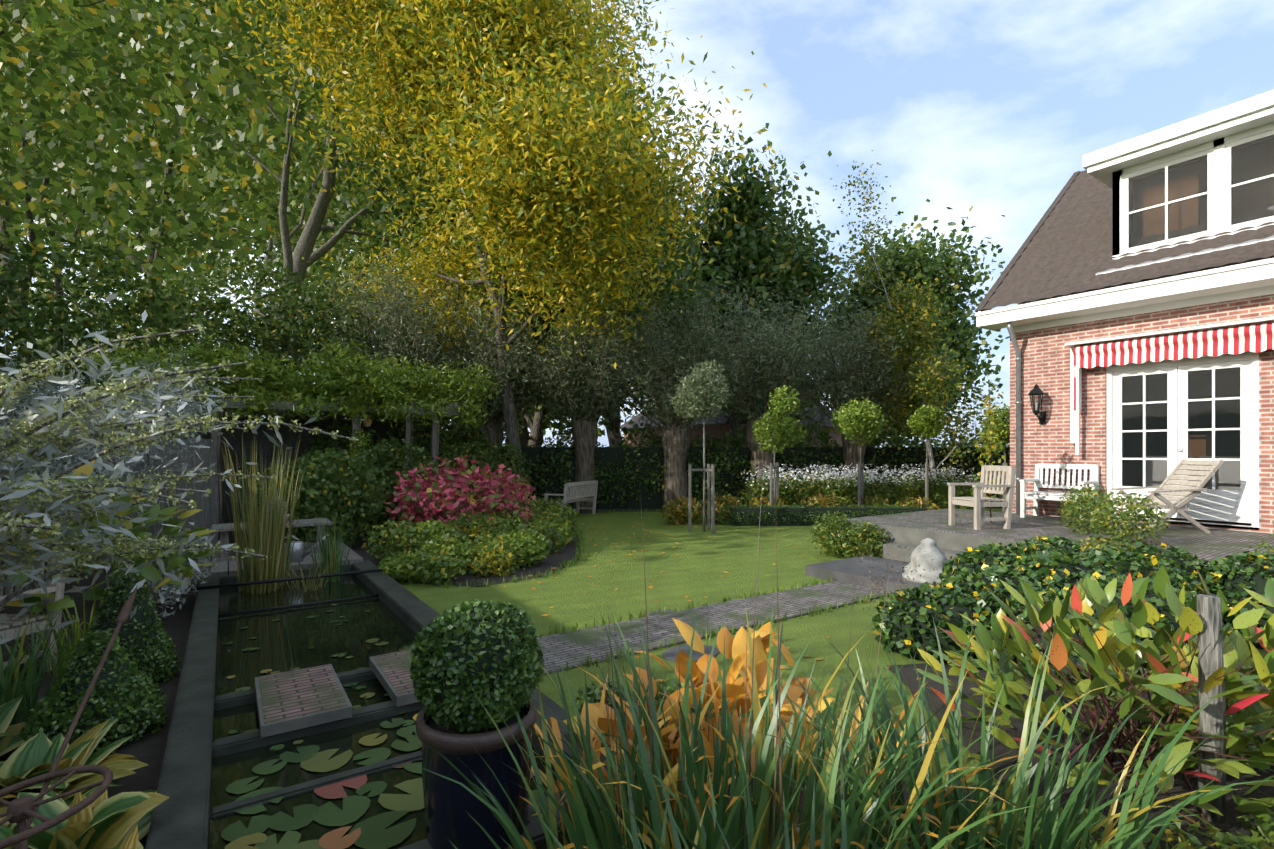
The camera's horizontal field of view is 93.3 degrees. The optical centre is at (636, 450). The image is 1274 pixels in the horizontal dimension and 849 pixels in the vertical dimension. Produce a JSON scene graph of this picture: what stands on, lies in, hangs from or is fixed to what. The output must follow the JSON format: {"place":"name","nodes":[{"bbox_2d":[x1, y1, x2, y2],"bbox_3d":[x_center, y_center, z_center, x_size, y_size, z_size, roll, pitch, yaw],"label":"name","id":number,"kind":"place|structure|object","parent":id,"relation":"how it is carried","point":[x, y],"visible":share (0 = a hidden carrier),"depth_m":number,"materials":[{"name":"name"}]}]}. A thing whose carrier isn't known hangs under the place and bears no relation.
{"place":"outdoors","nodes":[
{"label":"outdoors","id":0,"kind":"place"},
{"bbox_2d":[190,518,362,586],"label":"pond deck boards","id":1,"kind":"object","parent":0,"point":[222,559],"visible":0.25,"depth_m":8.46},
{"bbox_2d":[0,509,705,848],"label":"bed soil","id":2,"kind":"structure","parent":0,"point":[149,749],"depth_m":6.18,"materials":[{"name":"soil"}]},
{"bbox_2d":[0,695,38,755],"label":"hosta plant","id":3,"kind":"object","parent":2,"relation":"on","point":[11,738],"visible":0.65,"depth_m":3.45,"materials":[{"name":"green plant"}]},
{"bbox_2d":[0,550,67,671],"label":"garden bench","id":4,"kind":"object","parent":2,"relation":"on","point":[56,589],"visible":0.38,"depth_m":4.75,"materials":[{"name":"grey wood"}]},
{"bbox_2d":[0,596,83,725],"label":"grass plant","id":5,"kind":"object","parent":2,"relation":"on","point":[28,691],"visible":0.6,"depth_m":3.75,"materials":[{"name":"green plant"}]},
{"bbox_2d":[0,585,137,848],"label":"iron wheel ornament","id":6,"kind":"object","parent":2,"relation":"on","point":[20,811],"visible":1,"depth_m":2.13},
{"bbox_2d":[0,717,147,828],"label":"hosta plant","id":7,"kind":"object","parent":2,"relation":"on","point":[34,756],"visible":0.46,"depth_m":2.96,"materials":[{"name":"green plant"}]},
{"bbox_2d":[0,785,168,848],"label":"hosta plant","id":8,"kind":"object","parent":2,"relation":"on","point":[103,821],"visible":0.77,"depth_m":2.46,"materials":[{"name":"green plant"}]},
{"bbox_2d":[3,582,165,679],"bbox_3d":[-4.499,1.384,4.721,1.268,0.701,1.289,0,0,-34],"label":"grass plant","id":9,"kind":"object","parent":2,"relation":"on","point":[61,643],"visible":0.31,"depth_m":4.68,"materials":[{"name":"green plant"}]},
{"bbox_2d":[20,628,168,753],"bbox_3d":[-3.240,1.401,3.616,0.675,0.668,0.675,0,0,-34],"label":"boxwood shrub","id":10,"kind":"object","parent":2,"relation":"on","point":[147,691],"depth_m":3.51,"materials":[{"name":"plant"}]},
{"bbox_2d":[0,460,218,613],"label":"leaf shrub","id":11,"kind":"object","parent":2,"relation":"on","point":[151,573],"visible":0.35,"depth_m":5.85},
{"bbox_2d":[0,327,222,555],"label":"silver shrub","id":12,"kind":"object","parent":2,"relation":"on","point":[147,396],"depth_m":8.83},
{"bbox_2d":[83,564,180,683],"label":"boxwood shrub","id":13,"kind":"object","parent":2,"relation":"on","point":[168,646],"depth_m":4.42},
{"bbox_2d":[0,0,282,466],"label":"tree","id":14,"kind":"object","parent":2,"relation":"on","point":[85,206],"visible":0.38,"depth_m":19.66,"materials":[{"name":"green plant"}]},
{"bbox_2d":[95,437,210,544],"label":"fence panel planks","id":15,"kind":"object","parent":2,"relation":"on","point":[203,516],"visible":0.19,"depth_m":11.26,"materials":[{"name":"grey wood"}]},
{"bbox_2d":[115,521,215,619],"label":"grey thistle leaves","id":16,"kind":"object","parent":2,"relation":"on","point":[163,590],"visible":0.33,"depth_m":6.35,"materials":[{"name":"plant"}]},
{"bbox_2d":[0,0,344,186],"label":"tree","id":17,"kind":"object","parent":2,"relation":"on","point":[60,16],"visible":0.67,"depth_m":14.88,"materials":[{"name":"green plant"}]},
{"bbox_2d":[0,254,357,643],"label":"shrub","id":18,"kind":"object","parent":2,"relation":"on","point":[20,520],"visible":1,"depth_m":3.19,"materials":[{"name":"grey plant"}]},
{"bbox_2d":[2,0,385,386],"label":"tree","id":19,"kind":"object","parent":2,"relation":"on","point":[235,93],"visible":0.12,"depth_m":19.57,"materials":[{"name":"green plant"}]},
{"bbox_2d":[0,236,472,479],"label":"canopy","id":20,"kind":"object","parent":2,"relation":"on","point":[161,321],"visible":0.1,"depth_m":13.23,"materials":[{"name":"green plant"}]},
{"bbox_2d":[58,411,430,549],"bbox_3d":[-7.550,0.485,13.146,7.000,2.500,2.700,0,0,-34],"label":"hedge","id":21,"kind":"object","parent":2,"relation":"on","point":[264,446],"depth_m":13.85,"materials":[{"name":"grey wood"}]},
{"bbox_2d":[34,0,491,357],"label":"tree","id":22,"kind":"object","parent":2,"relation":"on","point":[297,244],"visible":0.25,"depth_m":21.16,"materials":[{"name":"green plant"}]},
{"bbox_2d":[183,269,369,418],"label":"willow tree","id":23,"kind":"object","parent":2,"relation":"on","point":[285,345],"visible":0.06,"depth_m":16.02,"materials":[{"name":"green plant"}]},
{"bbox_2d":[191,391,459,544],"bbox_3d":[-6.761,0.330,13.321,4.900,2.810,3.300,0,0,-34],"label":"pergola frame","id":24,"kind":"object","parent":2,"relation":"on","point":[215,495],"visible":0.25,"depth_m":12.45,"materials":[{"name":"grey wood"}]},
{"bbox_2d":[78,333,503,544],"bbox_3d":[-6.729,-0.317,13.115,7.493,4.106,5.491,0,0,-34],"label":"tree","id":25,"kind":"object","parent":24,"relation":"on","point":[337,380],"depth_m":12.12,"materials":[{"name":"plant"}]},
{"bbox_2d":[245,409,532,545],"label":"border shrubs","id":26,"kind":"object","parent":2,"relation":"on","point":[379,479],"visible":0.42,"depth_m":11.65,"materials":[{"name":"green plant"}]},
{"bbox_2d":[265,252,525,420],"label":"willow tree","id":27,"kind":"object","parent":2,"relation":"on","point":[398,346],"visible":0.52,"depth_m":16.21,"materials":[{"name":"green plant"}]},
{"bbox_2d":[145,560,646,848],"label":"pond edging","id":28,"kind":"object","parent":2,"relation":"on","point":[182,814],"depth_m":3.44,"materials":[{"name":"stone"}]},
{"bbox_2d":[255,664,351,737],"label":"stepping platform","id":29,"kind":"structure","parent":28,"relation":"on","point":[288,701],"depth_m":3.81,"materials":[{"name":"concrete"}]},
{"bbox_2d":[369,650,420,706],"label":"stepping platform","id":30,"kind":"structure","parent":28,"relation":"on","point":[391,671],"depth_m":4.24,"materials":[{"name":"concrete"}]},
{"bbox_2d":[416,698,536,848],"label":"blue glazed pot","id":31,"kind":"object","parent":28,"relation":"on","point":[451,807],"visible":0.65,"depth_m":2.26,"materials":[{"name":"ceramic"}]},
{"bbox_2d":[409,598,544,733],"bbox_3d":[-0.643,0.866,2.444,0.539,0.524,0.527,0,0,-34],"label":"potted box ball","id":32,"kind":"object","parent":31,"relation":"on","point":[461,654],"visible":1,"depth_m":2.28,"materials":[{"name":"green plant"}]},
{"bbox_2d":[376,454,536,538],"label":"red shrub","id":33,"kind":"object","parent":2,"relation":"on","point":[494,491],"depth_m":11.10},
{"bbox_2d":[362,497,577,582],"bbox_3d":[-2.330,1.362,11.587,3.170,0.806,8.185,0,0,11],"label":"border ground cover","id":34,"kind":"object","parent":2,"relation":"on","point":[390,549],"depth_m":9.06,"materials":[{"name":"plant"}]},
{"bbox_2d":[334,4,645,444],"bbox_3d":[-6.225,-11.009,28.898,13.745,25.884,18.898,0,0,8],"label":"tree","id":35,"kind":"object","parent":2,"relation":"on","point":[401,186],"visible":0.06,"depth_m":22.51,"materials":[{"name":"green plant"}]},
{"bbox_2d":[213,0,788,481],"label":"tree","id":36,"kind":"object","parent":2,"relation":"on","point":[505,100],"visible":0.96,"depth_m":14.18,"materials":[{"name":"yellow plant"}]},
{"bbox_2d":[398,274,608,467],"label":"willow tree","id":37,"kind":"object","parent":2,"relation":"on","point":[493,427],"visible":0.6,"depth_m":17.18,"materials":[{"name":"green plant"}]},
{"bbox_2d":[461,509,563,576],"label":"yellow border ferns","id":38,"kind":"object","parent":2,"relation":"on","point":[489,560],"visible":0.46,"depth_m":8.39,"materials":[{"name":"green plant"}]},
{"bbox_2d":[398,16,740,446],"bbox_3d":[-3.684,-7.373,24.562,15.423,18.536,10.546,0,0,17],"label":"tree","id":39,"kind":"object","parent":2,"relation":"on","point":[536,435],"visible":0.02,"depth_m":23.79,"materials":[{"name":"green plant"}]},
{"bbox_2d":[491,285,667,509],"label":"willow tree","id":40,"kind":"object","parent":2,"relation":"on","point":[584,400],"visible":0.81,"depth_m":17.57,"materials":[{"name":"green plant"}]},
{"bbox_2d":[409,108,767,446],"bbox_3d":[-1.474,-6.667,23.575,13.485,17.114,12.120,0,0,19],"label":"tree","id":41,"kind":"object","parent":2,"relation":"on","point":[615,425],"visible":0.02,"depth_m":20.71,"materials":[{"name":"green plant"}]},
{"bbox_2d":[575,273,780,509],"bbox_3d":[0.889,-1.882,17.906,6.634,7.478,7.166,0,0,13],"label":"willow tree","id":42,"kind":"object","parent":2,"relation":"on","point":[676,441],"visible":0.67,"depth_m":17.53,"materials":[{"name":"green plant"}]},
{"bbox_2d":[440,420,1009,508],"bbox_3d":[-0.411,0.399,18.211,26.140,2.749,2.667,0,0,-5],"label":"boundary hedge","id":43,"kind":"object","parent":2,"relation":"on","point":[735,441],"visible":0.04,"depth_m":18.03,"materials":[{"name":"green plant"}]},
{"bbox_2d":[626,123,891,444],"bbox_3d":[4.708,-6.376,30.022,12.136,16.465,12.750,0,0,-34],"label":"oak tree","id":44,"kind":"object","parent":2,"relation":"on","point":[791,257],"visible":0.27,"depth_m":27.79,"materials":[{"name":"green plant"}]},
{"bbox_2d":[669,270,892,497],"bbox_3d":[4.255,-1.786,17.736,6.199,7.320,6.762,0,0,31],"label":"willow tree","id":45,"kind":"object","parent":2,"relation":"on","point":[753,406],"visible":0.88,"depth_m":17.34,"materials":[{"name":"green plant"}]},
{"bbox_2d":[795,286,967,505],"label":"tree","id":46,"kind":"object","parent":2,"relation":"on","point":[864,385],"visible":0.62,"depth_m":17.39,"materials":[{"name":"green plant"}]},
{"bbox_2d":[208,574,572,848],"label":"pond water","id":47,"kind":"structure","parent":0,"point":[287,640],"depth_m":4.74,"materials":[{"name":"green liquid"}]},
{"bbox_2d":[219,431,307,593],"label":"tall reed clump","id":48,"kind":"object","parent":47,"relation":"on","point":[268,568],"visible":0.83,"depth_m":7.31,"materials":[{"name":"green plant"}]},
{"bbox_2d":[299,513,358,582],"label":"reeds","id":49,"kind":"object","parent":47,"relation":"on","point":[327,548],"visible":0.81,"depth_m":7.84,"materials":[{"name":"green plant"}]},
{"bbox_2d":[221,592,545,848],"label":"water lily pads","id":50,"kind":"object","parent":47,"relation":"on","point":[371,833],"visible":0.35,"depth_m":2.91,"materials":[{"name":"plant"}]},
{"bbox_2d":[0,0,1273,446],"label":"sky","id":51,"kind":"structure","parent":0,"point":[992,107],"materials":[{"name":"blue"}]},
{"bbox_2d":[24,469,1268,846],"bbox_3d":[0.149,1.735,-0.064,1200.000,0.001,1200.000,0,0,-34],"label":"lawn","id":52,"kind":"structure","parent":0,"point":[692,565],"depth_m":7.28,"materials":[{"name":"plant"}]},
{"bbox_2d":[570,676,710,753],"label":"coping plant","id":53,"kind":"object","parent":52,"relation":"on","point":[595,698],"visible":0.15,"depth_m":3.59,"materials":[{"name":"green plant"}]},
{"bbox_2d":[394,508,897,681],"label":"grass tufts","id":54,"kind":"object","parent":52,"relation":"on","point":[568,563],"visible":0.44,"depth_m":6.63,"materials":[{"name":"green plant"}]},
{"bbox_2d":[671,359,729,533],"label":"standard tree","id":55,"kind":"object","parent":52,"relation":"on","point":[711,386],"visible":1,"depth_m":12.88,"materials":[{"name":"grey plant"}]},
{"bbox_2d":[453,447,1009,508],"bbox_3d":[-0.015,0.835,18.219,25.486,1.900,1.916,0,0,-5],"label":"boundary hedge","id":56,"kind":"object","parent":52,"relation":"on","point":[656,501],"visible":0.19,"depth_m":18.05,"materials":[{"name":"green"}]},
{"bbox_2d":[624,424,841,446],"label":"house walls","id":57,"kind":"structure","parent":52,"relation":"on","point":[711,430],"depth_m":34.55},
{"bbox_2d":[752,385,806,505],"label":"standard tree","id":58,"kind":"object","parent":52,"relation":"on","point":[774,431],"visible":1,"depth_m":14.45,"materials":[{"name":"green plant"}]},
{"bbox_2d":[660,492,939,524],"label":"border perennials","id":59,"kind":"object","parent":52,"relation":"on","point":[676,510],"visible":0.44,"depth_m":14.40,"materials":[{"name":"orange plant"}]},
{"bbox_2d":[729,506,926,525],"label":"box hedge","id":60,"kind":"object","parent":52,"relation":"on","point":[801,510],"visible":0.4,"depth_m":13.95,"materials":[{"name":"green"}]},
{"bbox_2d":[830,397,887,506],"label":"topiary tree","id":61,"kind":"object","parent":52,"relation":"on","point":[858,418],"visible":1,"depth_m":14.37,"materials":[{"name":"green plant"}]},
{"bbox_2d":[741,463,979,509],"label":"white flowers","id":62,"kind":"object","parent":52,"relation":"on","point":[846,494],"depth_m":16.00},
{"bbox_2d":[805,555,933,592],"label":"terrace step slab","id":63,"kind":"structure","parent":52,"relation":"on","point":[842,570],"depth_m":8.10,"materials":[{"name":"stone"}]},
{"bbox_2d":[902,538,952,584],"bbox_3d":[3.611,1.335,7.451,0.600,0.520,0.600,0,0,-34],"label":"garden statue","id":64,"kind":"object","parent":63,"relation":"on","point":[932,550],"visible":0.85,"depth_m":7.30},
{"bbox_2d":[814,199,1009,446],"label":"tree","id":65,"kind":"object","parent":52,"relation":"on","point":[948,270],"visible":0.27,"depth_m":30.57,"materials":[{"name":"green plant"}]},
{"bbox_2d":[826,150,1005,503],"bbox_3d":[7.549,-3.192,16.882,4.490,10.060,4.759,0,0,-34],"label":"tree","id":66,"kind":"object","parent":52,"relation":"on","point":[928,375],"visible":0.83,"depth_m":16.65,"materials":[{"name":"green plant"}]},
{"bbox_2d":[907,404,944,508],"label":"standard tree","id":67,"kind":"object","parent":52,"relation":"on","point":[926,422],"visible":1,"depth_m":14.57,"materials":[{"name":"green plant"}]},
{"bbox_2d":[810,511,1143,557],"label":"terrace plants","id":68,"kind":"object","parent":52,"relation":"on","point":[828,543],"visible":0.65,"depth_m":9.45,"materials":[{"name":"green plant"}]},
{"bbox_2d":[843,508,1273,567],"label":"terrace slab","id":69,"kind":"structure","parent":52,"relation":"on","point":[1200,544],"depth_m":8.63,"materials":[{"name":"stone"}]},
{"bbox_2d":[947,465,1015,529],"bbox_3d":[5.222,0.690,9.140,0.662,0.936,0.630,0,0,-9],"label":"garden chair","id":70,"kind":"object","parent":69,"relation":"on","point":[978,503],"visible":1,"depth_m":9.01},
{"bbox_2d":[972,394,1005,521],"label":"sapling","id":71,"kind":"object","parent":69,"relation":"on","point":[988,451],"depth_m":9.77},
{"bbox_2d":[1007,322,1020,513],"bbox_3d":[6.861,-0.590,10.944,0.424,3.490,0.096,0,0,-34],"label":"drainpipe","id":72,"kind":"object","parent":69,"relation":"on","point":[1018,398],"visible":0.94,"depth_m":11.01,"materials":[{"name":"metal"}]},
{"bbox_2d":[1019,463,1099,522],"bbox_3d":[7.203,0.690,10.270,0.662,0.936,0.960,0,0,-34],"label":"garden bench","id":73,"kind":"object","parent":69,"relation":"on","point":[1035,495],"visible":0.75,"depth_m":10.43,"materials":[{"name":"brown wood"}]},
{"bbox_2d":[1104,459,1223,533],"bbox_3d":[7.592,0.648,8.718,1.272,1.055,0.687,0,0,-1],"label":"deck chair","id":74,"kind":"object","parent":69,"relation":"on","point":[1181,471],"visible":0.77,"depth_m":8.61,"materials":[{"name":"grey wood"}]},
{"bbox_2d":[872,535,1273,685],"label":"ivy mound","id":75,"kind":"object","parent":52,"relation":"on","point":[1096,560],"depth_m":5.31,"materials":[{"name":"plant"}]},
{"bbox_2d":[1010,286,1273,533],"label":"brick wall","id":76,"kind":"structure","parent":52,"relation":"on","point":[1045,360],"depth_m":10.26,"materials":[{"name":"brick"}]},
{"bbox_2d":[975,258,1273,332],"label":"roof gutter","id":77,"kind":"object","parent":76,"relation":"attached to","point":[1241,281],"depth_m":9.34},
{"bbox_2d":[1143,174,1198,237],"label":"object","id":78,"kind":"object","parent":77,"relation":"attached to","point":[1159,221],"depth_m":9.84,"materials":[{"name":"brown"}]},
{"bbox_2d":[1082,90,1273,284],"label":"dormer frame","id":79,"kind":"object","parent":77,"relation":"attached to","point":[1216,135],"visible":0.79,"depth_m":9.24,"materials":[{"name":"wood"}]},
{"bbox_2d":[1129,136,1273,246],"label":"dormer glass","id":80,"kind":"object","parent":79,"relation":"in","point":[1197,183],"visible":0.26,"depth_m":9.34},
{"bbox_2d":[982,170,1273,309],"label":"roof tiles","id":81,"kind":"object","parent":76,"relation":"on","point":[1068,249],"visible":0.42,"depth_m":10.62,"materials":[{"name":"tile"}]},
{"bbox_2d":[975,171,1080,312],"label":"roof verge tiles","id":82,"kind":"object","parent":81,"relation":"attached to","point":[1010,265],"visible":0.64,"depth_m":12.28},
{"bbox_2d":[1065,316,1273,454],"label":"awning arms","id":83,"kind":"object","parent":76,"relation":"attached to","point":[1075,427],"visible":0.92,"depth_m":9.81},
{"bbox_2d":[1073,322,1273,368],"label":"awning cloth","id":84,"kind":"object","parent":83,"relation":"attached to","point":[1256,338],"visible":1,"depth_m":9.06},
{"bbox_2d":[1106,351,1258,529],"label":"french doors","id":85,"kind":"structure","parent":76,"relation":"attached to","point":[1241,505],"depth_m":9.15,"materials":[{"name":"wood"}]},
{"bbox_2d":[1122,367,1239,490],"bbox_3d":[8.376,-0.323,9.315,0.005,1.796,1.400,0,0,-34],"label":"door glass","id":86,"kind":"object","parent":85,"relation":"in","point":[1202,424],"visible":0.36,"depth_m":9.18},
{"bbox_2d":[1057,485,1273,562],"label":"terrace edge plants","id":87,"kind":"object","parent":52,"relation":"on","point":[1107,511],"visible":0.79,"depth_m":7.63,"materials":[{"name":"green plant"}]},
{"bbox_2d":[537,581,894,847],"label":"brick path","id":88,"kind":"structure","parent":0,"point":[571,648],"depth_m":6.02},
{"bbox_2d":[836,520,1062,563],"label":"terrace retaining wall","id":89,"kind":"structure","parent":0,"point":[948,544],"depth_m":8.75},
{"bbox_2d":[645,663,1273,848],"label":"bed soil","id":90,"kind":"structure","parent":0,"point":[1180,786],"depth_m":3.26,"materials":[{"name":"soil"}]},
{"bbox_2d":[521,672,754,848],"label":"dry daylily leaves","id":91,"kind":"object","parent":90,"relation":"on","point":[596,741],"visible":0.31,"depth_m":2.70,"materials":[{"name":"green plant"}]},
{"bbox_2d":[563,667,716,811],"bbox_3d":[0.208,1.426,3.126,1.002,0.453,0.974,0,0,-23],"label":"orange-leaved plant","id":92,"kind":"object","parent":90,"relation":"on","point":[668,729],"visible":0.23,"depth_m":3.14,"materials":[{"name":"orange plant"}]},
{"bbox_2d":[524,478,916,848],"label":"grass stems","id":93,"kind":"object","parent":90,"relation":"on","point":[778,682],"visible":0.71,"depth_m":2.32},
{"bbox_2d":[400,606,1045,848],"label":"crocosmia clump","id":94,"kind":"object","parent":90,"relation":"on","point":[604,821],"visible":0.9,"depth_m":2.24,"materials":[{"name":"green plant"}]},
{"bbox_2d":[623,618,834,760],"bbox_3d":[0.515,1.442,3.628,1.212,0.741,1.119,0,0,-17],"label":"orange-leaved plant","id":95,"kind":"object","parent":90,"relation":"on","point":[737,644],"visible":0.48,"depth_m":3.62,"materials":[{"name":"orange plant"}]},
{"bbox_2d":[452,747,1023,848],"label":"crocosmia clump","id":96,"kind":"object","parent":90,"relation":"on","point":[677,844],"visible":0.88,"depth_m":1.77,"materials":[{"name":"green plant"}]},
{"bbox_2d":[541,651,1024,848],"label":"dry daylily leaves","id":97,"kind":"object","parent":90,"relation":"on","point":[709,750],"visible":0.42,"depth_m":2.69,"materials":[{"name":"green plant"}]},
{"bbox_2d":[742,619,1270,848],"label":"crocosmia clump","id":98,"kind":"object","parent":90,"relation":"on","point":[1053,827],"visible":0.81,"depth_m":2.36,"materials":[{"name":"green plant"}]},
{"bbox_2d":[914,565,1273,846],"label":"leaf shrub","id":99,"kind":"object","parent":90,"relation":"on","point":[1123,648],"visible":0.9,"depth_m":3.10,"materials":[{"name":"plant"}]},
{"bbox_2d":[950,688,1273,848],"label":"ground cover","id":100,"kind":"object","parent":90,"relation":"on","point":[1255,840],"visible":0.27,"depth_m":2.53,"materials":[{"name":"green plant"}]},
{"bbox_2d":[995,595,1273,830],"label":"leaf shrub twigs","id":101,"kind":"object","parent":90,"relation":"on","point":[1101,742],"visible":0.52,"depth_m":3.20,"materials":[{"name":"red"}]},
{"bbox_2d":[1098,568,1273,785],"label":"leaf shrub","id":102,"kind":"object","parent":90,"relation":"on","point":[1266,641],"visible":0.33,"depth_m":3.28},
{"bbox_2d":[1197,594,1225,823],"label":"chestnut posts","id":103,"kind":"object","parent":90,"relation":"on","point":[1212,718],"visible":0.71,"depth_m":2.81,"materials":[{"name":"grey wood"}]},
{"bbox_2d":[1123,367,1251,524],"bbox_3d":[10.392,-0.265,10.512,4.250,2.700,4.340,0,0,-34],"label":"house interior room","id":104,"kind":"object","parent":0,"point":[1164,388],"depth_m":12.80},
{"bbox_2d":[1146,456,1239,489],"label":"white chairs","id":105,"kind":"object","parent":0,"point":[1220,469],"depth_m":9.54,"materials":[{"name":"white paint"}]},
{"bbox_2d":[1133,138,1273,281],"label":"dormer interior","id":106,"kind":"object","parent":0,"point":[1245,149],"depth_m":9.38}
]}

